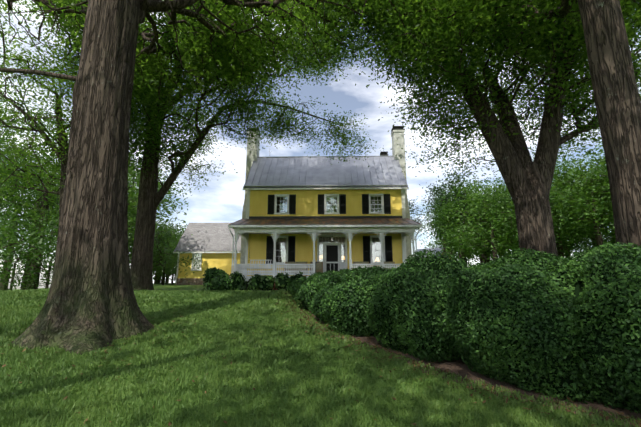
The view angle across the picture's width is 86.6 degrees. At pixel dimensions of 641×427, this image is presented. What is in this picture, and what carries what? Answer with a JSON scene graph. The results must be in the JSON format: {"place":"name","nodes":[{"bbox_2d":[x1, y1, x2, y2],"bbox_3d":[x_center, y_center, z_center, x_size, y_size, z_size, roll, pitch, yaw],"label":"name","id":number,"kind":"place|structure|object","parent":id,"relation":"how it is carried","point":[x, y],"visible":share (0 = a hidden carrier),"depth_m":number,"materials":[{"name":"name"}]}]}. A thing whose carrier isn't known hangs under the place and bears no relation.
{"place":"outdoors","nodes":[
{"label":"outdoors","id":0,"kind":"place"},
{"bbox_2d":[0,283,640,426],"bbox_3d":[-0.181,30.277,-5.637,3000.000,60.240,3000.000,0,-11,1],"label":"lawn","id":1,"kind":"structure","parent":0,"point":[169,286],"depth_m":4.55,"materials":[{"name":"green plant"}]},
{"bbox_2d":[0,142,40,216],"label":"tree","id":2,"kind":"object","parent":1,"relation":"on","point":[13,190],"depth_m":33.08,"materials":[{"name":"green plant"}]},
{"bbox_2d":[0,206,48,282],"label":"tree","id":3,"kind":"object","parent":1,"relation":"on","point":[12,233],"depth_m":21.95,"materials":[{"name":"green plant"}]},
{"bbox_2d":[0,203,52,289],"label":"tree","id":4,"kind":"object","parent":1,"relation":"on","point":[2,237],"depth_m":18.84,"materials":[{"name":"green plant"}]},
{"bbox_2d":[0,201,58,289],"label":"tree","id":5,"kind":"object","parent":1,"relation":"on","point":[20,280],"depth_m":26.51,"materials":[{"name":"green plant"}]},
{"bbox_2d":[0,206,58,288],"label":"tree","id":6,"kind":"object","parent":1,"relation":"on","point":[23,254],"depth_m":30.61,"materials":[{"name":"green plant"}]},
{"bbox_2d":[0,145,59,289],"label":"tree","id":7,"kind":"object","parent":1,"relation":"on","point":[3,285],"depth_m":40.07,"materials":[{"name":"green plant"}]},
{"bbox_2d":[0,131,59,289],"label":"tree","id":8,"kind":"object","parent":1,"relation":"on","point":[25,191],"depth_m":33.48,"materials":[{"name":"green plant"}]},
{"bbox_2d":[0,197,131,288],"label":"tree","id":9,"kind":"object","parent":1,"relation":"on","point":[39,241],"depth_m":23.35,"materials":[{"name":"green plant"}]},
{"bbox_2d":[0,91,138,289],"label":"tree","id":10,"kind":"object","parent":1,"relation":"on","point":[23,202],"depth_m":29.14,"materials":[{"name":"green plant"}]},
{"bbox_2d":[0,0,143,263],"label":"tree","id":11,"kind":"object","parent":1,"relation":"on","point":[67,84],"depth_m":15.78,"materials":[{"name":"green plant"}]},
{"bbox_2d":[17,220,156,283],"bbox_3d":[-15.859,2.802,23.803,7.754,6.031,8.205,0,-11,1],"label":"tree","id":12,"kind":"object","parent":1,"relation":"on","point":[49,249],"depth_m":22.00,"materials":[{"name":"green plant"}]},
{"bbox_2d":[21,215,163,284],"bbox_3d":[-18.382,3.039,28.938,9.590,7.332,9.741,0,-11,1],"label":"tree","id":13,"kind":"object","parent":1,"relation":"on","point":[128,246],"depth_m":29.49,"materials":[{"name":"green plant"}]},
{"bbox_2d":[35,155,189,247],"bbox_3d":[-16.015,0.293,27.732,11.697,11.386,11.294,0,-11,1],"label":"tree","id":14,"kind":"object","parent":1,"relation":"on","point":[132,195],"depth_m":27.17,"materials":[{"name":"green plant"}]},
{"bbox_2d":[40,162,187,257],"bbox_3d":[-22.122,0.576,36.734,14.046,14.627,14.120,0,-11,1],"label":"tree","id":15,"kind":"object","parent":1,"relation":"on","point":[135,193],"visible":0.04,"depth_m":37.80,"materials":[{"name":"green plant"}]},
{"bbox_2d":[37,164,191,250],"bbox_3d":[-18.200,0.167,32.747,11.952,13.787,12.614,0,-11,1],"label":"tree","id":16,"kind":"object","parent":1,"relation":"on","point":[174,188],"depth_m":33.49,"materials":[{"name":"green plant"}]},
{"bbox_2d":[130,235,181,283],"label":"tree","id":17,"kind":"object","parent":1,"relation":"on","point":[163,262],"depth_m":33.62,"materials":[{"name":"green plant"}]},
{"bbox_2d":[133,221,180,283],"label":"tree","id":18,"kind":"object","parent":1,"relation":"on","point":[170,228],"depth_m":52.49,"materials":[{"name":"green plant"}]},
{"bbox_2d":[129,218,199,284],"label":"tree","id":19,"kind":"object","parent":1,"relation":"on","point":[174,258],"depth_m":30.36,"materials":[{"name":"green plant"}]},
{"bbox_2d":[153,223,177,283],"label":"tree","id":20,"kind":"object","parent":1,"relation":"on","point":[159,281],"depth_m":49.45,"materials":[{"name":"green plant"}]},
{"bbox_2d":[152,221,184,283],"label":"tree","id":21,"kind":"object","parent":1,"relation":"on","point":[165,234],"depth_m":44.63,"materials":[{"name":"green plant"}]},
{"bbox_2d":[154,228,182,279],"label":"tree","id":22,"kind":"object","parent":1,"relation":"on","point":[173,249],"depth_m":40.76,"materials":[{"name":"green plant"}]},
{"bbox_2d":[153,220,187,283],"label":"tree","id":23,"kind":"object","parent":1,"relation":"on","point":[173,235],"depth_m":46.45,"materials":[{"name":"green plant"}]},
{"bbox_2d":[0,0,383,290],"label":"tree","id":24,"kind":"object","parent":1,"relation":"on","point":[273,129],"depth_m":18.76,"materials":[{"name":"green plant"}]},
{"bbox_2d":[173,223,240,284],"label":"house wing","id":25,"kind":"structure","parent":1,"relation":"on","point":[210,245],"depth_m":30.04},
{"bbox_2d":[0,0,418,354],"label":"tree","id":26,"kind":"object","parent":1,"relation":"on","point":[90,304],"depth_m":8.63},
{"bbox_2d":[202,267,232,290],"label":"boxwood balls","id":27,"kind":"object","parent":1,"relation":"on","point":[214,280],"depth_m":16.85},
{"bbox_2d":[230,271,305,290],"bbox_3d":[1.361,3.635,18.073,12.363,1.362,1.524,0,-11,1],"label":"porch shrub","id":28,"kind":"object","parent":1,"relation":"on","point":[271,278],"depth_m":17.75,"materials":[{"name":"green plant"}]},
{"bbox_2d":[228,218,421,289],"bbox_3d":[0.235,2.214,19.992,10.800,4.588,3.820,0,-11,1],"label":"house porch","id":29,"kind":"object","parent":1,"relation":"on","point":[381,227],"visible":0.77,"depth_m":19.30,"materials":[{"name":"white"}]},
{"bbox_2d":[190,290,640,426],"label":"mulch beds","id":30,"kind":"object","parent":1,"relation":"on","point":[453,365],"visible":0.1,"depth_m":4.84,"materials":[{"name":"brown soil"}]},
{"bbox_2d":[286,242,640,413],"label":"boxwood hedge","id":31,"kind":"object","parent":30,"relation":"on","point":[583,263],"depth_m":4.59,"materials":[{"name":"green plant"}]},
{"bbox_2d":[408,196,429,243],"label":"tree","id":32,"kind":"object","parent":1,"relation":"on","point":[409,203],"depth_m":60.53,"materials":[{"name":"green plant"}]},
{"bbox_2d":[415,247,450,258],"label":"outbuilding shed","id":33,"kind":"structure","parent":1,"relation":"on","point":[436,249],"depth_m":60.07,"materials":[{"name":"grey"}]},
{"bbox_2d":[414,181,453,257],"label":"tree","id":34,"kind":"object","parent":1,"relation":"on","point":[438,190],"depth_m":53.99,"materials":[{"name":"green plant"}]},
{"bbox_2d":[421,198,463,254],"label":"tree","id":35,"kind":"object","parent":1,"relation":"on","point":[436,228],"depth_m":58.11,"materials":[{"name":"green plant"}]},
{"bbox_2d":[420,234,472,263],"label":"tree","id":36,"kind":"object","parent":1,"relation":"on","point":[428,245],"depth_m":64.94,"materials":[{"name":"green plant"}]},
{"bbox_2d":[421,168,480,259],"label":"tree","id":37,"kind":"object","parent":1,"relation":"on","point":[458,178],"depth_m":44.63,"materials":[{"name":"green plant"}]},
{"bbox_2d":[417,194,499,262],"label":"tree","id":38,"kind":"object","parent":1,"relation":"on","point":[442,222],"depth_m":47.66,"materials":[{"name":"green plant"}]},
{"bbox_2d":[290,0,640,258],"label":"tree","id":39,"kind":"object","parent":1,"relation":"on","point":[418,67],"depth_m":12.19,"materials":[{"name":"green plant"}]},
{"bbox_2d":[426,186,512,264],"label":"tree","id":40,"kind":"object","parent":1,"relation":"on","point":[464,236],"depth_m":45.03,"materials":[{"name":"green plant"}]},
{"bbox_2d":[435,181,511,263],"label":"tree","id":41,"kind":"object","parent":1,"relation":"on","point":[478,223],"depth_m":48.32,"materials":[{"name":"green plant"}]},
{"bbox_2d":[431,174,516,264],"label":"tree","id":42,"kind":"object","parent":1,"relation":"on","point":[463,208],"depth_m":41.53,"materials":[{"name":"green plant"}]},
{"bbox_2d":[320,0,640,247],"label":"tree","id":43,"kind":"object","parent":1,"relation":"on","point":[616,94],"depth_m":7.99,"materials":[{"name":"green plant"}]},
{"bbox_2d":[429,178,550,260],"bbox_3d":[18.045,1.833,35.769,10.937,11.382,11.418,0,-11,1],"label":"tree","id":44,"kind":"object","parent":1,"relation":"on","point":[494,218],"depth_m":35.52,"materials":[{"name":"green plant"}]},
{"bbox_2d":[486,174,582,253],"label":"tree","id":45,"kind":"object","parent":1,"relation":"on","point":[512,222],"depth_m":43.99,"materials":[{"name":"green plant"}]},
{"bbox_2d":[465,163,605,254],"bbox_3d":[22.579,0.831,35.581,12.662,13.276,13.366,0,-11,1],"label":"tree","id":46,"kind":"object","parent":1,"relation":"on","point":[558,219],"depth_m":33.42,"materials":[{"name":"green plant"}]},
{"bbox_2d":[495,144,611,259],"bbox_3d":[26.600,-0.139,37.867,13.172,15.920,13.856,0,-11,1],"label":"tree","id":47,"kind":"object","parent":1,"relation":"on","point":[557,183],"depth_m":36.86,"materials":[{"name":"green plant"}]},
{"bbox_2d":[552,190,590,257],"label":"tree","id":48,"kind":"object","parent":1,"relation":"on","point":[575,244],"depth_m":50.62,"materials":[{"name":"green plant"}]},
{"bbox_2d":[549,144,614,254],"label":"tree","id":49,"kind":"object","parent":1,"relation":"on","point":[576,200],"depth_m":30.92,"materials":[{"name":"green plant"}]},
{"bbox_2d":[553,154,611,254],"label":"tree","id":50,"kind":"object","parent":1,"relation":"on","point":[580,213],"depth_m":39.57,"materials":[{"name":"green plant"}]},
{"bbox_2d":[553,158,615,253],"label":"tree","id":51,"kind":"object","parent":1,"relation":"on","point":[607,226],"depth_m":33.68,"materials":[{"name":"green plant"}]},
{"bbox_2d":[559,141,615,242],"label":"tree","id":52,"kind":"object","parent":1,"relation":"on","point":[599,172],"depth_m":29.91,"materials":[{"name":"green plant"}]},
{"bbox_2d":[569,230,609,255],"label":"tree","id":53,"kind":"object","parent":1,"relation":"on","point":[583,246],"depth_m":55.83,"materials":[{"name":"green plant"}]},
{"bbox_2d":[0,0,640,288],"label":"sky","id":54,"kind":"structure","parent":0,"point":[222,199],"materials":[{"name":"white"}]},
{"bbox_2d":[240,126,411,275],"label":"house","id":55,"kind":"structure","parent":0,"point":[303,187],"depth_m":22.49,"materials":[{"name":"yellow"}]}
]}

